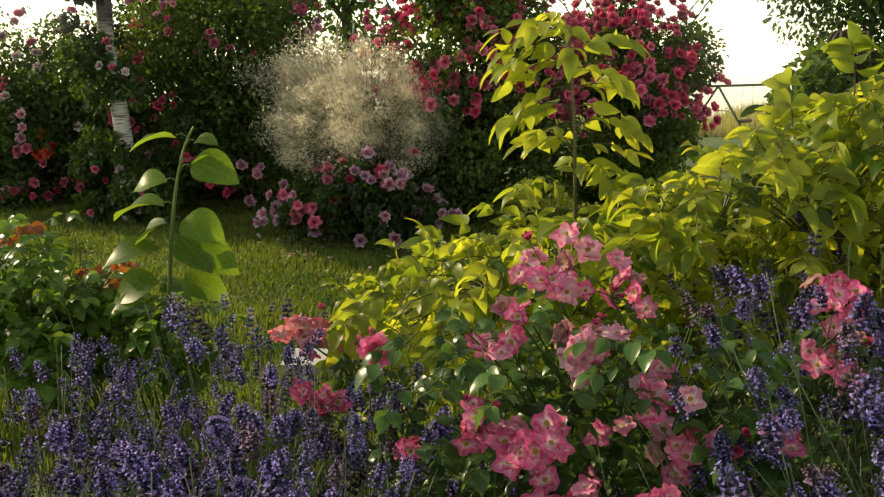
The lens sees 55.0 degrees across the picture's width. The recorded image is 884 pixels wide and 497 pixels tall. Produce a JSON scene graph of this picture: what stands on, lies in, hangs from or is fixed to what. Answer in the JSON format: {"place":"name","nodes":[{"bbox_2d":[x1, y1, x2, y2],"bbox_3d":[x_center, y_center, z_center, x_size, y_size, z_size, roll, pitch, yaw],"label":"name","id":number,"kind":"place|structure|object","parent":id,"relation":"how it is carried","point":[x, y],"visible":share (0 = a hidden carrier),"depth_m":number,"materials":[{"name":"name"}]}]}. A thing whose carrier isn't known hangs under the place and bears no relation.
{"place":"outdoors","nodes":[
{"label":"outdoors","id":0,"kind":"place"},
{"bbox_2d":[0,137,883,496],"bbox_3d":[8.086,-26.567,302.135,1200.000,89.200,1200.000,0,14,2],"label":"ground","id":1,"kind":"structure","parent":0,"point":[714,141],"depth_m":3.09,"materials":[{"name":"green plant"}]},
{"bbox_2d":[0,4,174,212],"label":"rose shrub","id":2,"kind":"object","parent":1,"relation":"on","point":[34,154],"visible":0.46,"depth_m":6.74,"materials":[{"name":"green plant"}]},
{"bbox_2d":[52,0,185,224],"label":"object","id":3,"kind":"object","parent":1,"relation":"on","point":[100,63],"visible":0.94,"depth_m":6.10,"materials":[{"name":"green plant"}]},
{"bbox_2d":[0,210,249,456],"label":"rose bush","id":4,"kind":"object","parent":1,"relation":"on","point":[37,322],"visible":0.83,"depth_m":2.71,"materials":[{"name":"green plant"}]},
{"bbox_2d":[102,126,239,456],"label":"young tree leaves","id":5,"kind":"object","parent":1,"relation":"on","point":[201,248],"visible":0.94,"depth_m":2.58,"materials":[{"name":"green plant"}]},
{"bbox_2d":[60,0,371,208],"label":"rose shrub","id":6,"kind":"object","parent":1,"relation":"on","point":[180,43],"visible":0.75,"depth_m":6.58,"materials":[{"name":"green plant"}]},
{"bbox_2d":[280,348,343,377],"bbox_3d":[-0.536,0.485,3.535,0.240,0.075,0.200,0,14,2],"label":"edging stone","id":7,"kind":"object","parent":1,"relation":"on","point":[283,366],"visible":0.08,"depth_m":3.44,"materials":[{"name":"beige stone"}]},
{"bbox_2d":[235,0,414,82],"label":"tree","id":8,"kind":"object","parent":1,"relation":"on","point":[347,8],"visible":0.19,"depth_m":14.38,"materials":[{"name":"green plant"}]},
{"bbox_2d":[336,23,354,80],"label":"bamboo stakes","id":9,"kind":"object","parent":1,"relation":"on","point":[353,29],"visible":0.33,"depth_m":6.67,"materials":[{"name":"brown wood"}]},
{"bbox_2d":[227,24,464,226],"bbox_3d":[-0.672,-0.847,6.037,1.736,1.502,1.479,0,14,2],"label":"feathery shrub","id":10,"kind":"object","parent":1,"relation":"on","point":[345,127],"visible":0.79,"depth_m":5.80,"materials":[{"name":"beige plant"}]},
{"bbox_2d":[253,145,462,247],"bbox_3d":[-0.554,-0.351,5.746,1.398,0.740,0.987,0,14,2],"label":"flower bush","id":11,"kind":"object","parent":1,"relation":"on","point":[312,208],"visible":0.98,"depth_m":5.55,"materials":[{"name":"green plant"}]},
{"bbox_2d":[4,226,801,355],"bbox_3d":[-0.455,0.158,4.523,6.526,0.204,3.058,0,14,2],"label":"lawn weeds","id":12,"kind":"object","parent":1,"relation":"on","point":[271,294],"visible":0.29,"depth_m":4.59,"materials":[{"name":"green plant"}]},
{"bbox_2d":[82,100,794,136],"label":"field","id":13,"kind":"structure","parent":1,"relation":"on","point":[727,125],"depth_m":30.08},
{"bbox_2d":[0,202,883,496],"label":"lavender border","id":14,"kind":"object","parent":1,"relation":"on","point":[134,468],"visible":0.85,"depth_m":1.66,"materials":[{"name":"purple plant"}]},
{"bbox_2d":[349,0,583,224],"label":"rose shrub","id":15,"kind":"object","parent":1,"relation":"on","point":[476,179],"visible":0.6,"depth_m":5.90,"materials":[{"name":"green plant"}]},
{"bbox_2d":[267,222,883,496],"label":"pink rose bush","id":16,"kind":"object","parent":1,"relation":"on","point":[541,456],"visible":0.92,"depth_m":1.54,"materials":[{"name":"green plant"}]},
{"bbox_2d":[315,11,883,436],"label":"shrub","id":17,"kind":"object","parent":1,"relation":"on","point":[656,246],"visible":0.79,"depth_m":2.10,"materials":[{"name":"green plant"}]},
{"bbox_2d":[542,0,731,209],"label":"rose shrub","id":18,"kind":"object","parent":1,"relation":"on","point":[667,86],"visible":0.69,"depth_m":6.37,"materials":[{"name":"pink plant"}]},
{"bbox_2d":[686,83,775,133],"bbox_3d":[9.124,-3.811,24.307,3.900,1.799,2.550,-7,15,-26],"label":"swing frame","id":19,"kind":"object","parent":1,"relation":"on","point":[740,121],"visible":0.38,"depth_m":23.55,"materials":[{"name":"paint"}]},
{"bbox_2d":[757,0,883,76],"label":"tree","id":20,"kind":"object","parent":1,"relation":"on","point":[856,14],"visible":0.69,"depth_m":16.34,"materials":[{"name":"green plant"}]},
{"bbox_2d":[763,29,883,143],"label":"tree","id":21,"kind":"object","parent":1,"relation":"on","point":[818,73],"visible":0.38,"depth_m":8.39,"materials":[{"name":"green plant"}]},
{"bbox_2d":[0,0,883,118],"label":"sky","id":22,"kind":"structure","parent":0,"point":[755,55],"materials":[{"name":"white"}]}
]}

